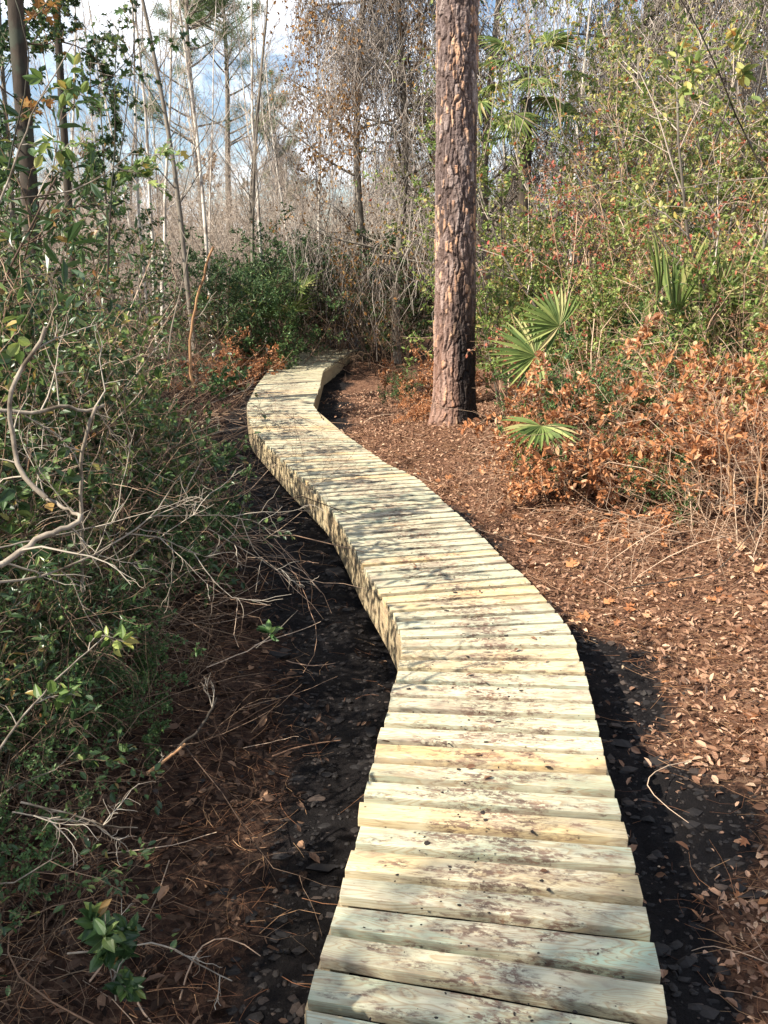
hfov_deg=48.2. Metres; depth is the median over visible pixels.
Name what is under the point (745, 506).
dry stems
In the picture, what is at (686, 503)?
shrub
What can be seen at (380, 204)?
bare bush
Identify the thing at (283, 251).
shrub
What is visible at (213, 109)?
bare sapling
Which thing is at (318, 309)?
shrub
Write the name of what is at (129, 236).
bare bush
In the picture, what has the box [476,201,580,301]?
bare bush
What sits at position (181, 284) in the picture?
broken sapling
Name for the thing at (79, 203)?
bare bush
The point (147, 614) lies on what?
bare bramble
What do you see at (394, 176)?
distant tree
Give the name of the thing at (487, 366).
shrub
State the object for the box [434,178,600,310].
bare bush
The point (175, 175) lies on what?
bare sapling
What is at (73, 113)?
bare sapling
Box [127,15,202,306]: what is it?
bare sapling
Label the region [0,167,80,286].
bare bush
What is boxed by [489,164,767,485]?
dry stems
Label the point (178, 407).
shrub
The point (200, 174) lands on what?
bare sapling
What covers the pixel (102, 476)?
shrub
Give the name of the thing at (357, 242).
bare bush
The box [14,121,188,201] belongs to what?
branch
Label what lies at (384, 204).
bare bush
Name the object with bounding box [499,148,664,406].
tall bush
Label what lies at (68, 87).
leafy sapling
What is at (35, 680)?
bare bramble
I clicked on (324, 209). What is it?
bare bush
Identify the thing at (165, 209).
bare sapling
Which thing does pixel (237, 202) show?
bare bush
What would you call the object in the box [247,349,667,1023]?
boardwalk
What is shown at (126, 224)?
bare bush
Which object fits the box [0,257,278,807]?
bare bramble
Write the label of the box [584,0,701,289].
young pine
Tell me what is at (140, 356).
shrub
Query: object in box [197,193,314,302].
bare bush
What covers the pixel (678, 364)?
dead brush
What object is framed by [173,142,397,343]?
bare bush
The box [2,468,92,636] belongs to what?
shrub
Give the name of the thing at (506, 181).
tall bush
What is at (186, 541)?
shrub
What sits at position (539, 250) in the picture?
bare bush
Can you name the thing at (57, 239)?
bare bush
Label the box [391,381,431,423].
dead brush
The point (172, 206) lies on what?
distant tree
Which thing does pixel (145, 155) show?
bare sapling
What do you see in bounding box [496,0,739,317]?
vine covered tree
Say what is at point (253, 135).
bare sapling
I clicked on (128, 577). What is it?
bare bramble
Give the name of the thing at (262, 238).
shrub
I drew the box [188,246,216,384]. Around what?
broken sapling
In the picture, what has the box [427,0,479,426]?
pine tree
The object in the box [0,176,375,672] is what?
bare bramble
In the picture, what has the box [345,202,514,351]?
shrub
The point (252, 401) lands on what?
drooping sprig
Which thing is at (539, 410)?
shrub
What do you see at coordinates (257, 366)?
dead brush
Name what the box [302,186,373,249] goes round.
bare bush
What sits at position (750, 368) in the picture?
dead brush
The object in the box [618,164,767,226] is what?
bare twig
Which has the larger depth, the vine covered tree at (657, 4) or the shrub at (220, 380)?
the vine covered tree at (657, 4)
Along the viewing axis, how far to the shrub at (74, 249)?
7.22 m
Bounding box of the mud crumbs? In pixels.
[296,432,624,1023]
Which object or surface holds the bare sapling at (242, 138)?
on the ground
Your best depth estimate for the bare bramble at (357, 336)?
17.18 m
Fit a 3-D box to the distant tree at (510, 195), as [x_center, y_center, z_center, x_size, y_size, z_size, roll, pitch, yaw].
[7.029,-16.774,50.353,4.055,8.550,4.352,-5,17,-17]
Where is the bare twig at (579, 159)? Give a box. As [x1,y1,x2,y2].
[512,112,652,235]
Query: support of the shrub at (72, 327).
on the ground
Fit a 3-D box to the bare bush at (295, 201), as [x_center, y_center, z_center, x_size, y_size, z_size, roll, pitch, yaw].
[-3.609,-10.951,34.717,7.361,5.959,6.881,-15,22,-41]
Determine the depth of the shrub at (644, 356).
8.06 m
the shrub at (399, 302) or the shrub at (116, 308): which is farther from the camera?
the shrub at (399, 302)
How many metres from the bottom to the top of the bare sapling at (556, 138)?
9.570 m
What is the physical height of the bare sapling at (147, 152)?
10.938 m
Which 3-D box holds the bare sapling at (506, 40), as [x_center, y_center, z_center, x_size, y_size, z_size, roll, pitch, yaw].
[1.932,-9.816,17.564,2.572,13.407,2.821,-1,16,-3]
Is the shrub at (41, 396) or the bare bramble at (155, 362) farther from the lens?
the bare bramble at (155, 362)
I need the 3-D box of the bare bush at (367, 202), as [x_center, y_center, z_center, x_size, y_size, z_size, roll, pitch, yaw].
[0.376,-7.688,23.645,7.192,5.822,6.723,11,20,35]
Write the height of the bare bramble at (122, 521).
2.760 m
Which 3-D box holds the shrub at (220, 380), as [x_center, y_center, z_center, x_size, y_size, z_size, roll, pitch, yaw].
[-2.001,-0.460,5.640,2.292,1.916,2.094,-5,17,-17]
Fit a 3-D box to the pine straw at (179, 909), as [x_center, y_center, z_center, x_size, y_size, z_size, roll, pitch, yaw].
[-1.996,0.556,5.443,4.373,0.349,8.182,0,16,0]
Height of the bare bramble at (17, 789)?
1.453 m
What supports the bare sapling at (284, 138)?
on the ground
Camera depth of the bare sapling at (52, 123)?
22.32 m
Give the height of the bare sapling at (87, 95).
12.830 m
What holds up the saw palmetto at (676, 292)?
on the ground
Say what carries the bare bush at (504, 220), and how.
on the ground
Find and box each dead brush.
[149,326,283,396]
[218,331,291,378]
[376,343,492,405]
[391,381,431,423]
[457,332,767,529]
[477,418,642,508]
[496,350,741,510]
[497,391,598,464]
[516,389,767,549]
[538,322,767,536]
[546,345,767,439]
[558,360,651,486]
[579,312,767,517]
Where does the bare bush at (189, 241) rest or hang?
on the ground
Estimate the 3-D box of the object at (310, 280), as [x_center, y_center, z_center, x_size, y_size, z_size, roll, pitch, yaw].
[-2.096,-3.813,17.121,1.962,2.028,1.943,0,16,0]
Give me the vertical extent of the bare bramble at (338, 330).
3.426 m
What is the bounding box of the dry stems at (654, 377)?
[529,262,767,534]
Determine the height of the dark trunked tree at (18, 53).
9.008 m
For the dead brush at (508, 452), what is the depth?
8.97 m
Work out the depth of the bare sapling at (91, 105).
34.34 m
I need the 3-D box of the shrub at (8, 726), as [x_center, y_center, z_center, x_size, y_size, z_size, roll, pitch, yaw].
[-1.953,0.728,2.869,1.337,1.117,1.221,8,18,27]
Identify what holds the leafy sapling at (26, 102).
on the ground
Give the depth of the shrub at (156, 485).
4.91 m
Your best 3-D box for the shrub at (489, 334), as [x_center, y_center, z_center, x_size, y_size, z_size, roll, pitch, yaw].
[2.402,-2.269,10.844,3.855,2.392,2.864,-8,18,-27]
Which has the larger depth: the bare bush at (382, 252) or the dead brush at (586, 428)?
the bare bush at (382, 252)
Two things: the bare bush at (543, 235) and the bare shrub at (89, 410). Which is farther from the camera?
the bare bush at (543, 235)
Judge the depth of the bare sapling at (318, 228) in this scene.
19.70 m
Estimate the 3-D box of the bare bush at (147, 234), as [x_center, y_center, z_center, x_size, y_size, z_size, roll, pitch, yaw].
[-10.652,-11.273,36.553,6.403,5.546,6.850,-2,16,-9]
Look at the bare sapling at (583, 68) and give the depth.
15.74 m
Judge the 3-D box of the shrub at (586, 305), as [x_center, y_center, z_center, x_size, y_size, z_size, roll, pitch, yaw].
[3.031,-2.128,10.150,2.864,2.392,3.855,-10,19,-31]
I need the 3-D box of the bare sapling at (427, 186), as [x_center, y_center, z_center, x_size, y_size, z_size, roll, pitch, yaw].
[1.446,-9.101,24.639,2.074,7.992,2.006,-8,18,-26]
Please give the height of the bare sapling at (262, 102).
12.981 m
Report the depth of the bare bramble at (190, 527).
5.53 m
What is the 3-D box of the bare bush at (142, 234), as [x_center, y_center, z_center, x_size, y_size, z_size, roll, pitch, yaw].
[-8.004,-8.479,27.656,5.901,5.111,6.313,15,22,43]
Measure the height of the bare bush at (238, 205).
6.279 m
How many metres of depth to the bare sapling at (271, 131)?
21.82 m
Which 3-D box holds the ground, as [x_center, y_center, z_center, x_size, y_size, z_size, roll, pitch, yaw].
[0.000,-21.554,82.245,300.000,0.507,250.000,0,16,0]
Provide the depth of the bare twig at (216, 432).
6.56 m
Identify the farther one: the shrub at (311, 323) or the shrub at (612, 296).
the shrub at (311, 323)
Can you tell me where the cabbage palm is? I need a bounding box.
[478,28,591,379]
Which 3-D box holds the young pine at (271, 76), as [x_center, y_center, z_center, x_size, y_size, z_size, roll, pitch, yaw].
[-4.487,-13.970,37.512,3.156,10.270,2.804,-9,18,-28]
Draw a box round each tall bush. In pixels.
[350,80,653,401]
[382,8,767,368]
[420,0,767,320]
[431,0,767,356]
[483,74,751,400]
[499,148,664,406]
[562,46,767,348]
[569,0,767,361]
[608,134,767,375]
[645,0,767,283]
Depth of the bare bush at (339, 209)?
36.59 m
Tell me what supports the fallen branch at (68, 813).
on the shrub at (109, 763)
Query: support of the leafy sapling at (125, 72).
on the ground
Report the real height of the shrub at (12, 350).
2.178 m
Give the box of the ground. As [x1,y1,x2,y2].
[0,276,767,1023]
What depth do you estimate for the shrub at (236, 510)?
6.30 m
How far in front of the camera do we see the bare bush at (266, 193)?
38.37 m
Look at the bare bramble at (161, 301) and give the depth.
7.69 m
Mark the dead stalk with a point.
(731, 477)
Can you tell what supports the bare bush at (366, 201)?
on the ground
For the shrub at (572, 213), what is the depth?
9.16 m
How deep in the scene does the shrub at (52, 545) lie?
4.30 m
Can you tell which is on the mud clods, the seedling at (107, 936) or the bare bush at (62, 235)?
the seedling at (107, 936)
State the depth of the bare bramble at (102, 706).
3.71 m
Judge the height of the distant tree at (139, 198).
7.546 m
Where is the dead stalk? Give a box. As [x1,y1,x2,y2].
[689,414,767,504]
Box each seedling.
[74,898,145,1001]
[256,610,297,647]
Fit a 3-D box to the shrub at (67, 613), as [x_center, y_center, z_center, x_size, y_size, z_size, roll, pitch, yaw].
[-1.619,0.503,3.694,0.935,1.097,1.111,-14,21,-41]
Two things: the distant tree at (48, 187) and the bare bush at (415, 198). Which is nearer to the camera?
the bare bush at (415, 198)
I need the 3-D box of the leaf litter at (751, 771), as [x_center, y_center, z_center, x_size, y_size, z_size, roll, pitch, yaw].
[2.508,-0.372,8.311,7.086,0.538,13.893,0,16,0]
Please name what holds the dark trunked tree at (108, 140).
on the ground
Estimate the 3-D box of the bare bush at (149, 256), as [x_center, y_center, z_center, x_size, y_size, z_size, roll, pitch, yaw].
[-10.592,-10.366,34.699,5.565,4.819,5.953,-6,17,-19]
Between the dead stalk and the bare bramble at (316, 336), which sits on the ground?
the bare bramble at (316, 336)
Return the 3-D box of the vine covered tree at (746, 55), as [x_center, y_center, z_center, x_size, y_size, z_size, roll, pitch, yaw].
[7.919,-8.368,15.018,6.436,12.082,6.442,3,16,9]
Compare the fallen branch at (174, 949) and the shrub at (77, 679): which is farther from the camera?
the shrub at (77, 679)
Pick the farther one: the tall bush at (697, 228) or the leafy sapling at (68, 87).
the tall bush at (697, 228)
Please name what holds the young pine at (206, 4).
on the ground
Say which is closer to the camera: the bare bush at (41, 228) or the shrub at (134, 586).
the shrub at (134, 586)
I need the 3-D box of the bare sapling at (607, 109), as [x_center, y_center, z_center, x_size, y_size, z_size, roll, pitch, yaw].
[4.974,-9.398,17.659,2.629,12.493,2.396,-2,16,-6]
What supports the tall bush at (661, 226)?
on the ground
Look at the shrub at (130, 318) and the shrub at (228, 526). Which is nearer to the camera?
the shrub at (228, 526)
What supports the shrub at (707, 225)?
on the ground
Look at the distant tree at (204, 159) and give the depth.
44.53 m
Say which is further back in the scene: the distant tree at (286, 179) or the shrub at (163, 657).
the distant tree at (286, 179)
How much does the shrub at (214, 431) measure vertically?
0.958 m
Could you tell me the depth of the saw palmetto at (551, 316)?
7.91 m
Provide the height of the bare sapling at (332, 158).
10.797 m
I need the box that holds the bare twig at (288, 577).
[207,528,318,593]
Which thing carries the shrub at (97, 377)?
on the ground
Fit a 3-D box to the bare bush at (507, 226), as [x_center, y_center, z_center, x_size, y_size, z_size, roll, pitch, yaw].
[3.516,-7.217,22.286,6.569,5.689,7.027,-10,19,-32]
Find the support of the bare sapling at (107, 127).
on the ground
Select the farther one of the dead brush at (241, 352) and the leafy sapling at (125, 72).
the dead brush at (241, 352)
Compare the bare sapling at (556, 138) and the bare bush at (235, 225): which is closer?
the bare sapling at (556, 138)
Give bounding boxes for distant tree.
[38,170,62,287]
[76,137,118,299]
[122,177,156,241]
[151,174,196,287]
[187,143,223,247]
[258,137,323,250]
[311,184,336,241]
[369,138,425,242]
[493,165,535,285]
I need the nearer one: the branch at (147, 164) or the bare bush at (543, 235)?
the branch at (147, 164)
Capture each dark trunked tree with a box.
[0,0,133,296]
[31,0,165,344]
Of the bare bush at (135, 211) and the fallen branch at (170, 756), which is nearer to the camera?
the fallen branch at (170, 756)
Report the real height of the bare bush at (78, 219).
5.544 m
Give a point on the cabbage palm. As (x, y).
(564, 40)
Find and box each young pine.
[123,0,255,327]
[169,0,294,269]
[249,68,317,256]
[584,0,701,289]
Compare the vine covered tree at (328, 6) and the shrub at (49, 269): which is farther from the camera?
the vine covered tree at (328, 6)
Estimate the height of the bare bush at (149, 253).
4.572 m
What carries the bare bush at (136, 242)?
on the ground
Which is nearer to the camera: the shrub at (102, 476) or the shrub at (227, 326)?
the shrub at (102, 476)
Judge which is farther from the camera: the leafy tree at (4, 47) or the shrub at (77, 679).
the leafy tree at (4, 47)
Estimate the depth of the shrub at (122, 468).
4.31 m
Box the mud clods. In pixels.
[0,443,767,1023]
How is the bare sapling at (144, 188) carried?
on the ground
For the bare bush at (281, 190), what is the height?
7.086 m
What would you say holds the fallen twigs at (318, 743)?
on the ground
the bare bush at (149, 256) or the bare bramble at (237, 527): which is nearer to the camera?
the bare bramble at (237, 527)
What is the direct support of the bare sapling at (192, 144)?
on the ground
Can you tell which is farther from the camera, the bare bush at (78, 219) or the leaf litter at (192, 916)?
the bare bush at (78, 219)
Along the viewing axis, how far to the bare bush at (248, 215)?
33.28 m
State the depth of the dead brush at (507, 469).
7.77 m
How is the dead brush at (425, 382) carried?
on the ground
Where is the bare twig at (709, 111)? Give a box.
[643,98,767,153]
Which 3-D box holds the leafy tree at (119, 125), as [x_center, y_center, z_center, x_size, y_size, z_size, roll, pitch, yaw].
[-4.710,-4.985,14.801,1.890,5.505,1.535,-11,19,-33]
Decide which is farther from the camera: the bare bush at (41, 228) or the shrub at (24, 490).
the bare bush at (41, 228)
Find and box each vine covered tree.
[244,0,489,362]
[252,0,516,363]
[359,0,606,363]
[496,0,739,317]
[531,0,765,291]
[569,0,767,281]
[642,0,767,237]
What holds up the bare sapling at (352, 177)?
on the ground
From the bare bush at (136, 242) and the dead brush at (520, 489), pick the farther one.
the bare bush at (136, 242)
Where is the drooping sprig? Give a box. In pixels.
[204,380,281,440]
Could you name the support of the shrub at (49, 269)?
on the ground
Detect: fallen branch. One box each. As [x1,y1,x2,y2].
[0,407,206,570]
[0,465,322,637]
[12,781,155,869]
[67,900,231,1009]
[146,743,185,774]
[165,673,217,757]
[624,516,767,588]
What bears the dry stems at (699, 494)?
on the ground
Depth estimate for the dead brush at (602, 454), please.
6.57 m
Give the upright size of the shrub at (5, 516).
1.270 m
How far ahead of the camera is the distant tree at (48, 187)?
51.48 m
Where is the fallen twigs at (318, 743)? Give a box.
[0,375,767,1023]
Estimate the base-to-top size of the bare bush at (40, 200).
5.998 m
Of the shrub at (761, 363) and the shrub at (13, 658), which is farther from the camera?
the shrub at (761, 363)
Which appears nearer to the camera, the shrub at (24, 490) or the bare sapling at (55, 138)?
the shrub at (24, 490)
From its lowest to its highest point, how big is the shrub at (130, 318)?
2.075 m
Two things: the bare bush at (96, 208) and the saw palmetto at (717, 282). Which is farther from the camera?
the bare bush at (96, 208)
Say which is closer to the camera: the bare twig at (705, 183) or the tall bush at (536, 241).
the bare twig at (705, 183)
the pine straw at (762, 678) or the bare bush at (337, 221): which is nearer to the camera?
the pine straw at (762, 678)
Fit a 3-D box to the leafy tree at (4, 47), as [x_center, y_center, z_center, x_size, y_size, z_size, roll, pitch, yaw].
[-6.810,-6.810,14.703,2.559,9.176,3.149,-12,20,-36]
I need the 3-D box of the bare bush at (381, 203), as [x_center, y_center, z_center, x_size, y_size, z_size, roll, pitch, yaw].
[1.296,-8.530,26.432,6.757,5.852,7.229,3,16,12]
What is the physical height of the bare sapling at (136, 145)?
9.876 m
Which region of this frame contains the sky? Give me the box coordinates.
[0,0,767,271]
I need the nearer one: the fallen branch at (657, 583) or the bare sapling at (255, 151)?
the fallen branch at (657, 583)
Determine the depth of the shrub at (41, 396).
4.61 m
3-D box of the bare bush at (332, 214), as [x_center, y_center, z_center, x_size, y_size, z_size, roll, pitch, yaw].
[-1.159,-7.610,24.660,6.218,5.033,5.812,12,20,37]
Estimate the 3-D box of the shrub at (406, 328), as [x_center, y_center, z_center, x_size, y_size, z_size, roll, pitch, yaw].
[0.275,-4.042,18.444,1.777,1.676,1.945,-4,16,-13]
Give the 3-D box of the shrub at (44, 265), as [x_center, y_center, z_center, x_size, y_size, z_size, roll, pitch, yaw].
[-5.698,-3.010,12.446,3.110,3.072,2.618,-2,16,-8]
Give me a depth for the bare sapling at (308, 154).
43.28 m
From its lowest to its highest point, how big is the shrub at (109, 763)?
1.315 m
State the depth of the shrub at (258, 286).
16.43 m
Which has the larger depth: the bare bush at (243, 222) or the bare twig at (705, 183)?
the bare bush at (243, 222)
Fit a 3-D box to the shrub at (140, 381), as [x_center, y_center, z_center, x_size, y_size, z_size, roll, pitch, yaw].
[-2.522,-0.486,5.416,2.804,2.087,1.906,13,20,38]
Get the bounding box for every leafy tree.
[0,0,73,290]
[54,46,171,346]
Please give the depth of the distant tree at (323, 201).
54.84 m
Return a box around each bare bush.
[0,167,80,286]
[0,167,134,285]
[0,189,94,284]
[3,161,95,276]
[4,136,173,303]
[4,178,99,290]
[14,178,158,293]
[17,146,267,332]
[22,153,195,312]
[40,157,248,323]
[43,148,249,314]
[45,195,174,307]
[46,167,204,302]
[50,181,191,314]
[64,194,229,346]
[73,157,291,335]
[73,188,197,312]
[74,197,187,303]
[77,122,314,348]
[97,162,197,302]
[112,147,322,301]
[115,209,178,298]
[116,194,242,317]
[122,132,351,280]
[125,191,262,318]
[140,129,381,341]
[156,165,324,260]
[167,187,312,283]
[168,200,304,303]
[170,182,311,262]
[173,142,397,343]
[196,172,369,251]
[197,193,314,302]
[202,149,394,249]
[214,151,379,295]
[218,162,431,334]
[257,130,512,337]
[259,174,410,241]
[266,173,408,271]
[267,197,406,301]
[287,179,503,341]
[295,170,412,238]
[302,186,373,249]
[303,183,395,253]
[315,180,492,335]
[317,152,496,262]
[322,130,499,330]
[329,180,498,234]
[331,142,532,295]
[351,162,546,332]
[375,126,653,330]
[390,139,604,334]
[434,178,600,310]
[476,171,620,303]
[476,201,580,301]
[477,168,671,297]
[477,192,599,288]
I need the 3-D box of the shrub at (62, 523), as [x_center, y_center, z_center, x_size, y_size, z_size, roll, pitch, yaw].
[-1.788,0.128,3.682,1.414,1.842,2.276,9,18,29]
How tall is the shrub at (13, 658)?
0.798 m
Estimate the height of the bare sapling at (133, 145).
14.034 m
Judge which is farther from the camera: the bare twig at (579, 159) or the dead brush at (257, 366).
the dead brush at (257, 366)
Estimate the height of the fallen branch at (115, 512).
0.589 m
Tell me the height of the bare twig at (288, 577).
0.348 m
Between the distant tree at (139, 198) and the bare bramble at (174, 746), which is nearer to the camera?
the bare bramble at (174, 746)
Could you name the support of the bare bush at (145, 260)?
on the ground
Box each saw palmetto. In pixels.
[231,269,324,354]
[486,283,579,478]
[636,228,729,391]
[679,247,760,336]
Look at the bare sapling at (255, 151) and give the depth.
17.73 m
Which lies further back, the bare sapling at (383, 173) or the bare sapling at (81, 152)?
the bare sapling at (81, 152)
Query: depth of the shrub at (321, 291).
18.66 m
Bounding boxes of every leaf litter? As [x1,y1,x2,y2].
[0,384,390,1023]
[321,385,767,1023]
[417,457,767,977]
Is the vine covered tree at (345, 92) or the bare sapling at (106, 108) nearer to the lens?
the vine covered tree at (345, 92)
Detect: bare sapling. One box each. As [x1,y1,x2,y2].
[0,10,42,188]
[5,24,91,298]
[27,0,92,335]
[29,54,91,259]
[38,0,181,363]
[38,10,105,316]
[40,0,109,192]
[49,2,151,308]
[66,5,124,312]
[70,0,142,319]
[71,0,230,382]
[75,111,91,291]
[80,0,212,353]
[81,8,139,315]
[85,1,158,313]
[101,0,241,357]
[108,67,189,336]
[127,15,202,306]
[130,78,180,245]
[139,68,180,284]
[150,0,242,358]
[155,0,238,336]
[157,24,228,313]
[184,0,311,348]
[190,42,247,302]
[191,0,325,334]
[203,3,298,331]
[209,0,293,227]
[224,8,283,248]
[236,0,294,251]
[253,1,349,346]
[263,67,296,240]
[283,56,326,220]
[288,2,352,240]
[315,77,387,223]
[326,115,365,240]
[338,57,401,244]
[351,38,398,253]
[380,18,432,267]
[397,142,433,328]
[477,0,540,300]
[482,0,514,96]
[492,0,564,207]
[508,0,647,333]
[510,0,604,293]
[513,8,573,228]
[569,0,660,315]
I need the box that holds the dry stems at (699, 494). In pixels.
[530,335,767,583]
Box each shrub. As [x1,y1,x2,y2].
[0,81,129,486]
[0,151,146,429]
[0,170,266,437]
[0,178,153,389]
[0,201,140,441]
[0,210,106,309]
[0,257,260,649]
[0,260,97,513]
[0,274,131,394]
[0,285,105,601]
[0,294,251,550]
[0,299,196,499]
[0,323,176,592]
[0,331,301,629]
[0,346,137,719]
[0,353,82,768]
[0,406,181,670]
[0,418,163,607]
[0,425,164,620]
[0,474,187,704]
[0,485,79,649]
[0,493,136,732]
[0,537,156,775]
[0,547,178,996]
[0,547,206,767]
[0,572,135,787]
[0,715,25,774]
[0,735,107,926]
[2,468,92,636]
[5,258,164,408]
[5,313,139,510]
[7,261,253,551]
[7,631,51,719]
[9,510,116,673]
[10,267,188,427]
[16,513,215,682]
[17,628,182,781]
[29,372,186,493]
[73,310,184,417]
[81,215,218,386]
[83,412,256,580]
[85,460,235,604]
[94,351,219,473]
[134,252,271,381]
[134,433,254,549]
[140,406,218,492]
[143,234,326,371]
[150,222,340,355]
[182,230,336,352]
[196,258,347,376]
[229,202,418,351]
[239,229,429,348]
[247,221,434,353]
[267,246,383,348]
[338,233,479,356]
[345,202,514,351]
[355,288,433,361]
[377,362,423,404]
[401,232,689,402]
[412,242,612,402]
[423,222,767,490]
[465,137,767,414]
[487,235,756,405]
[492,332,659,488]
[492,367,616,460]
[542,276,759,403]
[556,350,700,489]
[566,207,767,395]
[568,90,767,366]
[605,205,767,390]
[613,422,735,526]
[637,332,767,483]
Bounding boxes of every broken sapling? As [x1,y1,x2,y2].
[156,195,189,359]
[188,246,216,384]
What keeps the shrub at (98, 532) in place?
on the ground
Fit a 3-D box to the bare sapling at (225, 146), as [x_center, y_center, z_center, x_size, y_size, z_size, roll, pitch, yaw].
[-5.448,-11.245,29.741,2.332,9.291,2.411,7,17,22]
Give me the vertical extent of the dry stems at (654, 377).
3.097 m
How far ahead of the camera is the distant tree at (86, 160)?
45.03 m
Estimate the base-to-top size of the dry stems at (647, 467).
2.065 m
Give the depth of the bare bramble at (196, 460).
5.57 m
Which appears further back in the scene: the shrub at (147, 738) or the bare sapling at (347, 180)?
the bare sapling at (347, 180)
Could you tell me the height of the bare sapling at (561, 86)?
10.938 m
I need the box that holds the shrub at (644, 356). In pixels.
[423,222,767,490]
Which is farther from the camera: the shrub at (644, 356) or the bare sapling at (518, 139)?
the bare sapling at (518, 139)
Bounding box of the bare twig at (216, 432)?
[168,419,249,448]
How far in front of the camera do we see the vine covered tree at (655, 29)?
15.69 m
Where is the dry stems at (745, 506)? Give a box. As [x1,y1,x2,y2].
[561,333,767,596]
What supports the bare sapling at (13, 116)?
on the ground
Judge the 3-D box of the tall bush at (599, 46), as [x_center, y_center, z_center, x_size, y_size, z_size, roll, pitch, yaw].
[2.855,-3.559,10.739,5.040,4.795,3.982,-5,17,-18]
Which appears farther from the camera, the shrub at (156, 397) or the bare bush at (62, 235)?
the bare bush at (62, 235)
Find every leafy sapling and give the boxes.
[0,35,99,202]
[0,624,138,749]
[7,0,62,168]
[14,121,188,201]
[46,0,199,279]
[646,0,767,175]
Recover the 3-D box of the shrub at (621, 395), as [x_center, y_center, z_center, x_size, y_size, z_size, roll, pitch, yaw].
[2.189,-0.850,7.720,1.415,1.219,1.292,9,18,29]
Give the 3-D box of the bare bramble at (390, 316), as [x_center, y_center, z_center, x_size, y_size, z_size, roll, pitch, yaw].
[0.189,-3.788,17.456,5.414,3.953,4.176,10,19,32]
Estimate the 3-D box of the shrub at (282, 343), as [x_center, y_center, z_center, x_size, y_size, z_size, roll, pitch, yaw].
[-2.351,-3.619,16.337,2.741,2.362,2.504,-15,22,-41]
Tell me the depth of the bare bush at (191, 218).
19.25 m
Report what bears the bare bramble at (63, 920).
on the ground
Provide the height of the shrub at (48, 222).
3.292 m
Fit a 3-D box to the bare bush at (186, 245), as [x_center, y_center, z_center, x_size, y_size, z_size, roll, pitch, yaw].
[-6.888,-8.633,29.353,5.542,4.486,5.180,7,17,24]
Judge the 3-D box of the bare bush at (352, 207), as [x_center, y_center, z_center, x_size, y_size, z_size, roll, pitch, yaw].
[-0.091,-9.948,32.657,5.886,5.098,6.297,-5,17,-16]
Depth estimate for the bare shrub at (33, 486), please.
2.84 m
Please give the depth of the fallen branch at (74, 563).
3.19 m
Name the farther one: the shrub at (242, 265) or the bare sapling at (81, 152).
the bare sapling at (81, 152)
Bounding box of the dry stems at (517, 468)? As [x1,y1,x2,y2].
[441,339,754,517]
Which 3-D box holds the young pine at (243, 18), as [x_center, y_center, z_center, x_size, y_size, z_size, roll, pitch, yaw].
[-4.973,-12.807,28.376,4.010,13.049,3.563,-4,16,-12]
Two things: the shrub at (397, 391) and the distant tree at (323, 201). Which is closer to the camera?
the shrub at (397, 391)
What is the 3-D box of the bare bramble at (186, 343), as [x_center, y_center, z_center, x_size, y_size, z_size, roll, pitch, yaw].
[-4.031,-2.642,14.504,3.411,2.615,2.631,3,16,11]
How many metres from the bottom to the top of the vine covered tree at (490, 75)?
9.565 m
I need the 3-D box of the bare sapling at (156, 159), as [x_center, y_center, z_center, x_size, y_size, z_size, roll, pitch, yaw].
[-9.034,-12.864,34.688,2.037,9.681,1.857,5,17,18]
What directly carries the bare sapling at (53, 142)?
on the ground
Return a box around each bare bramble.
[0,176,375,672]
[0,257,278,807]
[0,276,302,766]
[0,403,260,770]
[0,468,340,934]
[0,559,188,799]
[0,566,114,799]
[0,582,173,915]
[0,746,313,1023]
[1,282,360,600]
[2,242,245,433]
[4,238,279,561]
[8,173,260,435]
[8,252,248,476]
[17,378,326,562]
[25,371,294,652]
[41,482,193,702]
[86,282,229,391]
[216,261,432,365]
[222,291,377,369]
[245,258,433,391]
[287,228,495,375]
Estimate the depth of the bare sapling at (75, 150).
31.46 m
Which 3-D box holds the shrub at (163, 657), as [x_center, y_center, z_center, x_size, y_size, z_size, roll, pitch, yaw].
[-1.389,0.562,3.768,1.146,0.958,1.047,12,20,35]
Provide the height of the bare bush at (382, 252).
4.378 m
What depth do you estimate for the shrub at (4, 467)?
3.82 m
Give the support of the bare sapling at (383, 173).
on the ground
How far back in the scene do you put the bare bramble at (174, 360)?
6.88 m
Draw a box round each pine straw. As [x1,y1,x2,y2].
[0,467,385,1023]
[348,416,767,1023]
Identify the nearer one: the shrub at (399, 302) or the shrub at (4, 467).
the shrub at (4, 467)
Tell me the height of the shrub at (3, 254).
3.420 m
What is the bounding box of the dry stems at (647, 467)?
[535,349,765,583]
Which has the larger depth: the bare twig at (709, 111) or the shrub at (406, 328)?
the shrub at (406, 328)
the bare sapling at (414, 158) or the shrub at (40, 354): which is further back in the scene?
the bare sapling at (414, 158)
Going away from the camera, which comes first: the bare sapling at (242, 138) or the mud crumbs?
the mud crumbs
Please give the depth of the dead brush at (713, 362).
7.40 m
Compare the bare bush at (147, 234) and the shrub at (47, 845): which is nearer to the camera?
the shrub at (47, 845)
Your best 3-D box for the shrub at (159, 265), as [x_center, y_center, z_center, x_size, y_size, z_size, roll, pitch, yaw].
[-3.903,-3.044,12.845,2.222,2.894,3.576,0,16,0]
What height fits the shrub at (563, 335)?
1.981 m
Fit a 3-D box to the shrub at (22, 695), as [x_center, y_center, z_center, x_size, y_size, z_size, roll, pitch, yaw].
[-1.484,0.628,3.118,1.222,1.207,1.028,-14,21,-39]
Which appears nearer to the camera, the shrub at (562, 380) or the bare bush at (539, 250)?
the shrub at (562, 380)

